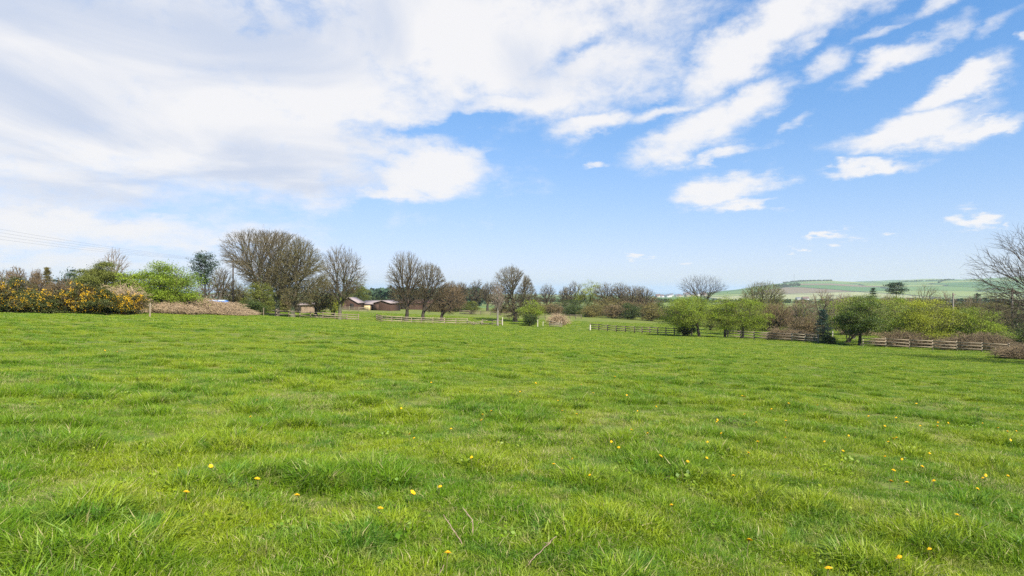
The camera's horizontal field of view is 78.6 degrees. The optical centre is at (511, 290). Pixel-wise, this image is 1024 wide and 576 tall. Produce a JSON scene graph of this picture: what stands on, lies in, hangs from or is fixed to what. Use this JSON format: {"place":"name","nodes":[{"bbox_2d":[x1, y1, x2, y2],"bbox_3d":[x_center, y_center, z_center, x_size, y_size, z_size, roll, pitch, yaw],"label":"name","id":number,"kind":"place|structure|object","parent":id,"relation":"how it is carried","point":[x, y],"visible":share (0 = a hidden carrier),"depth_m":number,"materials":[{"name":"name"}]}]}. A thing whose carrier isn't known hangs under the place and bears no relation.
{"place":"outdoors","nodes":[
{"label":"outdoors","id":0,"kind":"place"},
{"bbox_2d":[387,299,433,309],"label":"long shed","id":1,"kind":"structure","parent":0,"point":[418,307],"depth_m":201.76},
{"bbox_2d":[0,308,1023,575],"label":"ground","id":2,"kind":"structure","parent":0,"point":[604,320],"depth_m":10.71,"materials":[{"name":"plant"}]},
{"bbox_2d":[0,267,35,291],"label":"thorn shrub","id":3,"kind":"object","parent":2,"relation":"on","point":[7,273],"visible":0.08,"depth_m":62.03,"materials":[{"name":"brown plant"}]},
{"bbox_2d":[0,273,40,312],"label":"gorse bush","id":4,"kind":"object","parent":2,"relation":"on","point":[13,287],"visible":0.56,"depth_m":51.74,"materials":[{"name":"yellow plant"}]},
{"bbox_2d":[0,288,76,313],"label":"gorse bush","id":5,"kind":"object","parent":2,"relation":"on","point":[29,303],"visible":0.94,"depth_m":50.89,"materials":[{"name":"yellow plant"}]},
{"bbox_2d":[26,274,53,291],"bbox_3d":[-48.569,0.202,63.980,3.146,4.083,2.932,0,0,0],"label":"thorn shrub","id":6,"kind":"object","parent":2,"relation":"on","point":[40,282],"visible":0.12,"depth_m":63.93,"materials":[{"name":"brown plant"}]},
{"bbox_2d":[41,267,53,285],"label":"conifer","id":7,"kind":"object","parent":2,"relation":"on","point":[47,273],"visible":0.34,"depth_m":71.89,"materials":[{"name":"green plant"}]},
{"bbox_2d":[43,278,77,295],"bbox_3d":[-44.617,0.460,62.046,3.513,3.670,3.392,0,0,-41],"label":"thorn shrub","id":8,"kind":"object","parent":2,"relation":"on","point":[55,287],"visible":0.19,"depth_m":61.79,"materials":[{"name":"brown plant"}]},
{"bbox_2d":[51,266,78,289],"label":"evergreen shrub","id":9,"kind":"object","parent":2,"relation":"on","point":[69,275],"visible":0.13,"depth_m":71.61,"materials":[{"name":"green plant"}]},
{"bbox_2d":[49,280,127,313],"bbox_3d":[-35.794,0.648,53.281,6.602,3.018,6.130,0,0,0],"label":"gorse bush","id":10,"kind":"object","parent":2,"relation":"on","point":[85,300],"visible":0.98,"depth_m":52.34,"materials":[{"name":"yellow plant"}]},
{"bbox_2d":[69,258,125,291],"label":"olive shrub","id":11,"kind":"object","parent":2,"relation":"on","point":[99,273],"visible":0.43,"depth_m":67.06,"materials":[{"name":"green plant"}]},
{"bbox_2d":[99,248,131,282],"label":"leafless tree","id":12,"kind":"object","parent":2,"relation":"on","point":[120,264],"visible":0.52,"depth_m":77.94,"materials":[{"name":"grey plant"}]},
{"bbox_2d":[91,279,155,313],"bbox_3d":[-37.059,0.568,58.935,6.943,3.378,7.053,0,0,0],"label":"bramble mound","id":13,"kind":"object","parent":2,"relation":"on","point":[125,291],"visible":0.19,"depth_m":59.05,"materials":[{"name":"brown plant"}]},
{"bbox_2d":[92,290,157,314],"bbox_3d":[-34.432,1.138,55.536,6.039,2.383,4.863,0,0,0],"label":"gorse bush","id":14,"kind":"object","parent":2,"relation":"on","point":[132,304],"visible":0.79,"depth_m":55.02,"materials":[{"name":"yellow plant"}]},
{"bbox_2d":[109,268,165,305],"bbox_3d":[-38.692,0.069,63.883,6.385,4.612,5.347,0,0,0],"label":"olive shrub","id":15,"kind":"object","parent":2,"relation":"on","point":[124,279],"visible":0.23,"depth_m":63.36,"materials":[{"name":"green plant"}]},
{"bbox_2d":[119,259,214,305],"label":"hawthorn bush","id":16,"kind":"object","parent":2,"relation":"on","point":[171,291],"visible":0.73,"depth_m":65.03,"materials":[{"name":"green plant"}]},
{"bbox_2d":[142,301,208,314],"bbox_3d":[-34.559,1.677,64.079,7.891,1.725,5.956,0,0,0],"label":"bramble mound","id":17,"kind":"object","parent":2,"relation":"on","point":[171,307],"visible":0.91,"depth_m":63.10,"materials":[{"name":"brown plant"}]},
{"bbox_2d":[186,250,221,298],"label":"pine tree","id":18,"kind":"object","parent":2,"relation":"on","point":[202,257],"visible":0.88,"depth_m":107.50,"materials":[{"name":"green plant"}]},
{"bbox_2d":[193,280,225,300],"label":"thorn shrub","id":19,"kind":"object","parent":2,"relation":"on","point":[210,290],"visible":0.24,"depth_m":117.53,"materials":[{"name":"brown plant"}]},
{"bbox_2d":[174,296,259,315],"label":"bramble mound","id":20,"kind":"object","parent":2,"relation":"on","point":[216,307],"visible":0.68,"depth_m":66.71,"materials":[{"name":"brown plant"}]},
{"bbox_2d":[210,267,235,299],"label":"scrub tree","id":21,"kind":"object","parent":2,"relation":"on","point":[223,290],"visible":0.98,"depth_m":103.74,"materials":[{"name":"brown plant"}]},
{"bbox_2d":[219,279,247,305],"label":"thorn shrub","id":22,"kind":"object","parent":2,"relation":"on","point":[235,291],"visible":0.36,"depth_m":117.69,"materials":[{"name":"brown plant"}]},
{"bbox_2d":[217,226,293,299],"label":"leafless tree","id":23,"kind":"object","parent":2,"relation":"on","point":[242,250],"visible":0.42,"depth_m":104.46,"materials":[{"name":"brown plant"}]},
{"bbox_2d":[237,281,275,314],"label":"elder shrub","id":24,"kind":"object","parent":2,"relation":"on","point":[261,293],"visible":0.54,"depth_m":87.62,"materials":[{"name":"green plant"}]},
{"bbox_2d":[240,298,273,315],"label":"ivy shrub","id":25,"kind":"object","parent":2,"relation":"on","point":[253,304],"visible":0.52,"depth_m":85.48,"materials":[{"name":"green plant"}]},
{"bbox_2d":[235,224,320,315],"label":"leafless tree","id":26,"kind":"object","parent":2,"relation":"on","point":[263,280],"visible":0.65,"depth_m":100.45,"materials":[{"name":"brown plant"}]},
{"bbox_2d":[266,309,310,317],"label":"rail fence","id":27,"kind":"object","parent":2,"relation":"on","point":[288,311],"visible":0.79,"depth_m":95.06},
{"bbox_2d":[280,295,301,310],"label":"undergrowth shrub","id":28,"kind":"object","parent":2,"relation":"on","point":[283,304],"visible":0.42,"depth_m":125.06,"materials":[{"name":"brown plant"}]},
{"bbox_2d":[263,234,334,316],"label":"leafless tree","id":29,"kind":"object","parent":2,"relation":"on","point":[293,297],"visible":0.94,"depth_m":100.20,"materials":[{"name":"brown plant"}]},
{"bbox_2d":[295,303,314,312],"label":"field shelter","id":30,"kind":"object","parent":2,"relation":"on","point":[308,309],"visible":0.32,"depth_m":126.45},
{"bbox_2d":[304,282,335,316],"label":"thorn shrub","id":31,"kind":"object","parent":2,"relation":"on","point":[318,305],"visible":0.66,"depth_m":115.61,"materials":[{"name":"brown plant"}]},
{"bbox_2d":[310,311,358,319],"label":"rail fence","id":32,"kind":"object","parent":2,"relation":"on","point":[334,317],"visible":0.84,"depth_m":106.35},
{"bbox_2d":[314,244,368,319],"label":"leafless tree","id":33,"kind":"object","parent":2,"relation":"on","point":[339,294],"visible":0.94,"depth_m":109.52,"materials":[{"name":"brown plant"}]},
{"bbox_2d":[341,297,365,309],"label":"stable","id":34,"kind":"structure","parent":2,"relation":"on","point":[354,302],"depth_m":173.58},
{"bbox_2d":[341,277,373,300],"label":"ivy tree","id":35,"kind":"object","parent":2,"relation":"on","point":[361,290],"visible":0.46,"depth_m":194.80,"materials":[{"name":"green plant"}]},
{"bbox_2d":[364,300,380,309],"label":"barn wing","id":36,"kind":"structure","parent":2,"relation":"on","point":[368,304],"depth_m":177.88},
{"bbox_2d":[373,300,399,310],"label":"brown barn","id":37,"kind":"structure","parent":2,"relation":"on","point":[385,305],"depth_m":174.84,"materials":[{"name":"wood"}]},
{"bbox_2d":[385,250,429,320],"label":"leafless tree","id":38,"kind":"object","parent":2,"relation":"on","point":[401,293],"visible":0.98,"depth_m":120.47,"materials":[{"name":"brown plant"}]},
{"bbox_2d":[381,316,467,324],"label":"rail fence","id":39,"kind":"object","parent":2,"relation":"on","point":[421,319],"visible":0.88,"depth_m":112.91,"materials":[{"name":"wood"}]},
{"bbox_2d":[412,260,452,320],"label":"leafless tree","id":40,"kind":"object","parent":2,"relation":"on","point":[431,279],"visible":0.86,"depth_m":121.41,"materials":[{"name":"brown plant"}]},
{"bbox_2d":[432,283,467,319],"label":"tree","id":41,"kind":"object","parent":2,"relation":"on","point":[450,305],"visible":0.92,"depth_m":122.36,"materials":[{"name":"brown plant"}]},
{"bbox_2d":[455,282,468,302],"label":"hedgerow tree","id":42,"kind":"object","parent":2,"relation":"on","point":[464,291],"visible":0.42,"depth_m":214.58,"materials":[{"name":"brown plant"}]},
{"bbox_2d":[462,301,481,312],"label":"willow shrub","id":43,"kind":"object","parent":2,"relation":"on","point":[470,308],"visible":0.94,"depth_m":169.56,"materials":[{"name":"green plant"}]},
{"bbox_2d":[464,279,485,309],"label":"hedgerow tree","id":44,"kind":"object","parent":2,"relation":"on","point":[477,297],"visible":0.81,"depth_m":224.34,"materials":[{"name":"brown plant"}]},
{"bbox_2d":[480,283,493,310],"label":"hedgerow tree","id":45,"kind":"object","parent":2,"relation":"on","point":[488,288],"visible":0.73,"depth_m":214.61,"materials":[{"name":"brown plant"}]},
{"bbox_2d":[491,283,504,325],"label":"sapling","id":46,"kind":"object","parent":2,"relation":"on","point":[498,304],"visible":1,"depth_m":113.82,"materials":[{"name":"brown plant"}]},
{"bbox_2d":[485,265,544,321],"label":"leafless tree","id":47,"kind":"object","parent":2,"relation":"on","point":[526,281],"visible":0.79,"depth_m":134.10,"materials":[{"name":"brown plant"}]},
{"bbox_2d":[523,314,537,325],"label":"ivy shrub","id":48,"kind":"object","parent":2,"relation":"on","point":[530,320],"visible":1,"depth_m":116.07,"materials":[{"name":"green plant"}]},
{"bbox_2d":[516,299,546,320],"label":"hawthorn bush","id":49,"kind":"object","parent":2,"relation":"on","point":[533,309],"visible":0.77,"depth_m":120.38,"materials":[{"name":"green plant"}]},
{"bbox_2d":[538,283,556,304],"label":"hedgerow tree","id":50,"kind":"object","parent":2,"relation":"on","point":[544,299],"visible":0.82,"depth_m":224.73,"materials":[{"name":"brown plant"}]},
{"bbox_2d":[544,302,566,314],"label":"hedge bush","id":51,"kind":"object","parent":2,"relation":"on","point":[551,309],"visible":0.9,"depth_m":189.00,"materials":[{"name":"brown plant"}]},
{"bbox_2d":[543,311,572,324],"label":"bramble mound","id":52,"kind":"object","parent":2,"relation":"on","point":[557,318],"visible":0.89,"depth_m":123.31,"materials":[{"name":"brown plant"}]},
{"bbox_2d":[560,304,582,315],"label":"hedge bush","id":53,"kind":"object","parent":2,"relation":"on","point":[574,310],"visible":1,"depth_m":185.26,"materials":[{"name":"green plant"}]},
{"bbox_2d":[561,280,586,303],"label":"hedgerow tree","id":54,"kind":"object","parent":2,"relation":"on","point":[566,294],"visible":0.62,"depth_m":214.28,"materials":[{"name":"green plant"}]},
{"bbox_2d":[561,299,599,312],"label":"hedge bush","id":55,"kind":"object","parent":2,"relation":"on","point":[575,303],"visible":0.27,"depth_m":199.12,"materials":[{"name":"green plant"}]},
{"bbox_2d":[569,280,602,305],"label":"hedgerow tree","id":56,"kind":"object","parent":2,"relation":"on","point":[589,289],"visible":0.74,"depth_m":209.23,"materials":[{"name":"green plant"}]},
{"bbox_2d":[580,303,605,316],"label":"hedge bush","id":57,"kind":"object","parent":2,"relation":"on","point":[588,312],"visible":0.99,"depth_m":179.18,"materials":[{"name":"green plant"}]},
{"bbox_2d":[592,282,618,314],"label":"hedgerow tree","id":58,"kind":"object","parent":2,"relation":"on","point":[603,291],"visible":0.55,"depth_m":204.54,"materials":[{"name":"brown plant"}]},
{"bbox_2d":[592,297,626,309],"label":"hedge bush","id":59,"kind":"object","parent":2,"relation":"on","point":[614,302],"visible":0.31,"depth_m":198.69,"materials":[{"name":"brown plant"}]},
{"bbox_2d":[600,304,624,318],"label":"hedge bush","id":60,"kind":"object","parent":2,"relation":"on","point":[616,313],"visible":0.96,"depth_m":175.04,"materials":[{"name":"brown plant"}]},
{"bbox_2d":[607,282,630,304],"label":"hedgerow tree","id":61,"kind":"object","parent":2,"relation":"on","point":[618,292],"visible":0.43,"depth_m":204.46,"materials":[{"name":"brown plant"}]},
{"bbox_2d":[619,284,643,305],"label":"hedgerow tree","id":62,"kind":"object","parent":2,"relation":"on","point":[629,294],"visible":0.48,"depth_m":199.41,"materials":[{"name":"brown plant"}]},
{"bbox_2d":[619,301,645,319],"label":"hedge bush","id":63,"kind":"object","parent":2,"relation":"on","point":[631,315],"visible":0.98,"depth_m":171.08,"materials":[{"name":"green plant"}]},
{"bbox_2d":[590,323,691,335],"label":"rail fence","id":64,"kind":"object","parent":2,"relation":"on","point":[625,330],"visible":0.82,"depth_m":107.52,"materials":[{"name":"wood"}]},
{"bbox_2d":[630,286,657,316],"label":"hedgerow tree","id":65,"kind":"object","parent":2,"relation":"on","point":[641,296],"visible":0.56,"depth_m":194.35,"materials":[{"name":"brown plant"}]},
{"bbox_2d":[639,303,663,320],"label":"hedge bush","id":66,"kind":"object","parent":2,"relation":"on","point":[649,312],"visible":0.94,"depth_m":167.61,"materials":[{"name":"green plant"}]},
{"bbox_2d":[673,320,696,335],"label":"holly bush","id":67,"kind":"object","parent":2,"relation":"on","point":[684,331],"visible":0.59,"depth_m":98.38,"materials":[{"name":"green plant"}]},
{"bbox_2d":[646,294,727,336],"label":"hawthorn tree","id":68,"kind":"object","parent":2,"relation":"on","point":[685,317],"visible":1,"depth_m":94.78,"materials":[{"name":"green plant"}]},
{"bbox_2d":[676,274,726,320],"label":"leafless tree","id":69,"kind":"object","parent":2,"relation":"on","point":[709,295],"visible":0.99,"depth_m":169.36,"materials":[{"name":"brown plant"}]},
{"bbox_2d":[699,300,720,330],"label":"thicket shrub","id":70,"kind":"object","parent":2,"relation":"on","point":[710,326],"visible":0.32,"depth_m":126.40,"materials":[{"name":"green plant"}]},
{"bbox_2d":[710,292,741,334],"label":"thicket shrub","id":71,"kind":"object","parent":2,"relation":"on","point":[734,326],"visible":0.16,"depth_m":109.08,"materials":[{"name":"green plant"}]},
{"bbox_2d":[711,295,743,336],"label":"hawthorn tree","id":72,"kind":"object","parent":2,"relation":"on","point":[725,323],"visible":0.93,"depth_m":93.51,"materials":[{"name":"green plant"}]},
{"bbox_2d":[725,296,776,337],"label":"hawthorn tree","id":73,"kind":"object","parent":2,"relation":"on","point":[750,321],"visible":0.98,"depth_m":92.38,"materials":[{"name":"green plant"}]},
{"bbox_2d":[727,330,790,339],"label":"rail fence","id":74,"kind":"object","parent":2,"relation":"on","point":[754,334],"visible":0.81,"depth_m":89.75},
{"bbox_2d":[740,281,786,309],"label":"leafless tree","id":75,"kind":"object","parent":2,"relation":"on","point":[759,295],"visible":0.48,"depth_m":148.96,"materials":[{"name":"brown plant"}]},
{"bbox_2d":[761,302,794,329],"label":"thorn tree","id":76,"kind":"object","parent":2,"relation":"on","point":[780,319],"visible":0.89,"depth_m":94.53,"materials":[{"name":"brown plant"}]},
{"bbox_2d":[760,325,819,340],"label":"bramble mound","id":77,"kind":"object","parent":2,"relation":"on","point":[775,330],"visible":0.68,"depth_m":89.25,"materials":[{"name":"plant"}]},
{"bbox_2d":[784,298,817,327],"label":"thicket shrub","id":78,"kind":"object","parent":2,"relation":"on","point":[795,307],"visible":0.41,"depth_m":111.67,"materials":[{"name":"brown plant"}]},
{"bbox_2d":[785,316,821,333],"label":"thicket shrub","id":79,"kind":"object","parent":2,"relation":"on","point":[806,326],"visible":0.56,"depth_m":97.36,"materials":[{"name":"brown plant"}]},
{"bbox_2d":[791,333,818,342],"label":"rail fence","id":80,"kind":"object","parent":2,"relation":"on","point":[804,337],"visible":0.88,"depth_m":84.22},
{"bbox_2d":[808,309,837,341],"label":"spruce tree","id":81,"kind":"object","parent":2,"relation":"on","point":[822,322],"visible":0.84,"depth_m":85.87,"materials":[{"name":"green plant"}]},
{"bbox_2d":[808,287,838,332],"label":"thicket shrub","id":82,"kind":"object","parent":2,"relation":"on","point":[825,305],"visible":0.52,"depth_m":117.71,"materials":[{"name":"brown plant"}]},
{"bbox_2d":[820,333,838,343],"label":"bramble bush","id":83,"kind":"object","parent":2,"relation":"on","point":[828,339],"visible":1,"depth_m":81.62,"materials":[{"name":"green plant"}]},
{"bbox_2d":[831,293,852,334],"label":"thicket shrub","id":84,"kind":"object","parent":2,"relation":"on","point":[843,333],"visible":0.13,"depth_m":111.97,"materials":[{"name":"brown plant"}]},
{"bbox_2d":[814,295,897,345],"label":"holly tree","id":85,"kind":"object","parent":2,"relation":"on","point":[861,323],"visible":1,"depth_m":79.07,"materials":[{"name":"green plant"}]},
{"bbox_2d":[817,294,902,342],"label":"hawthorn bush","id":86,"kind":"object","parent":2,"relation":"on","point":[849,339],"visible":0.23,"depth_m":85.75,"materials":[{"name":"green plant"}]},
{"bbox_2d":[883,281,909,310],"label":"cedar tree","id":87,"kind":"object","parent":2,"relation":"on","point":[892,285],"visible":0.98,"depth_m":159.79,"materials":[{"name":"green plant"}]},
{"bbox_2d":[871,294,934,333],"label":"hawthorn bush","id":88,"kind":"object","parent":2,"relation":"on","point":[893,308],"visible":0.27,"depth_m":87.76,"materials":[{"name":"green plant"}]},
{"bbox_2d":[866,327,947,347],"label":"bramble mound","id":89,"kind":"object","parent":2,"relation":"on","point":[908,336],"visible":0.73,"depth_m":78.37,"materials":[{"name":"plant"}]},
{"bbox_2d":[912,284,941,324],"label":"thicket shrub","id":90,"kind":"object","parent":2,"relation":"on","point":[928,298],"visible":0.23,"depth_m":134.72,"materials":[{"name":"green plant"}]},
{"bbox_2d":[888,297,975,346],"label":"hawthorn bush","id":91,"kind":"object","parent":2,"relation":"on","point":[918,316],"visible":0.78,"depth_m":79.99,"materials":[{"name":"green plant"}]},
{"bbox_2d":[862,337,1007,351],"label":"rail fence","id":92,"kind":"object","parent":2,"relation":"on","point":[956,345],"visible":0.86,"depth_m":74.58,"materials":[{"name":"wood"}]},
{"bbox_2d":[951,297,987,327],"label":"thicket shrub","id":93,"kind":"object","parent":2,"relation":"on","point":[969,307],"visible":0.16,"depth_m":137.15,"materials":[{"name":"brown plant"}]},
{"bbox_2d":[926,331,1021,350],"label":"bramble mound","id":94,"kind":"object","parent":2,"relation":"on","point":[976,338],"visible":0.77,"depth_m":74.28,"materials":[{"name":"plant"}]},
{"bbox_2d":[940,306,1021,348],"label":"hawthorn bush","id":95,"kind":"object","parent":2,"relation":"on","point":[977,317],"visible":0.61,"depth_m":78.20,"materials":[{"name":"green plant"}]},
{"bbox_2d":[960,223,1023,332],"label":"leafless tree","id":96,"kind":"object","parent":2,"relation":"on","point":[1014,291],"visible":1,"depth_m":53.63,"materials":[{"name":"brown plant"}]},
{"bbox_2d":[979,302,1009,333],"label":"thicket shrub","id":97,"kind":"object","parent":2,"relation":"on","point":[996,317],"visible":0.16,"depth_m":95.76,"materials":[{"name":"green plant"}]},
{"bbox_2d":[980,293,1021,331],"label":"thicket shrub","id":98,"kind":"object","parent":2,"relation":"on","point":[996,307],"visible":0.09,"depth_m":112.62,"materials":[{"name":"green plant"}]},
{"bbox_2d":[984,341,1023,359],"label":"bramble mound","id":99,"kind":"object","parent":2,"relation":"on","point":[1013,352],"visible":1,"depth_m":60.90,"materials":[{"name":"plant"}]},
{"bbox_2d":[996,306,1023,332],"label":"thicket shrub","id":100,"kind":"object","parent":2,"relation":"on","point":[1013,317],"visible":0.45,"depth_m":87.96,"materials":[{"name":"green plant"}]},
{"bbox_2d":[1000,318,1023,343],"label":"ivy shrub","id":101,"kind":"object","parent":2,"relation":"on","point":[1020,330],"visible":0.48,"depth_m":79.90,"materials":[{"name":"green plant"}]},
{"bbox_2d":[0,0,1023,292],"label":"sky","id":102,"kind":"structure","parent":0,"point":[652,144],"materials":[{"name":"blue"}]},
{"bbox_2d":[491,293,682,295],"bbox_3d":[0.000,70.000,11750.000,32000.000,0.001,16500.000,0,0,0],"label":"sea","id":103,"kind":"structure","parent":0,"point":[608,293],"depth_m":14128.82,"materials":[{"name":"teal liquid"}]},
{"bbox_2d":[179,277,1023,315],"bbox_3d":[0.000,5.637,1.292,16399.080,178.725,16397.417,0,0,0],"label":"hills","id":104,"kind":"structure","parent":0,"point":[961,287],"depth_m":1911.45,"materials":[{"name":"plant"}]},
{"bbox_2d":[346,286,487,305],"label":"conifer wood","id":105,"kind":"object","parent":104,"relation":"on","point":[380,292],"visible":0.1,"depth_m":381.06,"materials":[{"name":"plant"}]},
{"bbox_2d":[654,298,830,302],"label":"distant wood","id":106,"kind":"object","parent":104,"relation":"on","point":[731,300],"visible":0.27,"depth_m":647.98,"materials":[{"name":"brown plant"}]},
{"bbox_2d":[831,297,1023,305],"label":"distant wood","id":107,"kind":"object","parent":104,"relation":"on","point":[909,299],"visible":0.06,"depth_m":479.71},
{"bbox_2d":[940,298,1017,309],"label":"distant wood","id":108,"kind":"object","parent":104,"relation":"on","point":[961,299],"visible":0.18,"depth_m":303.62,"materials":[{"name":"plant"}]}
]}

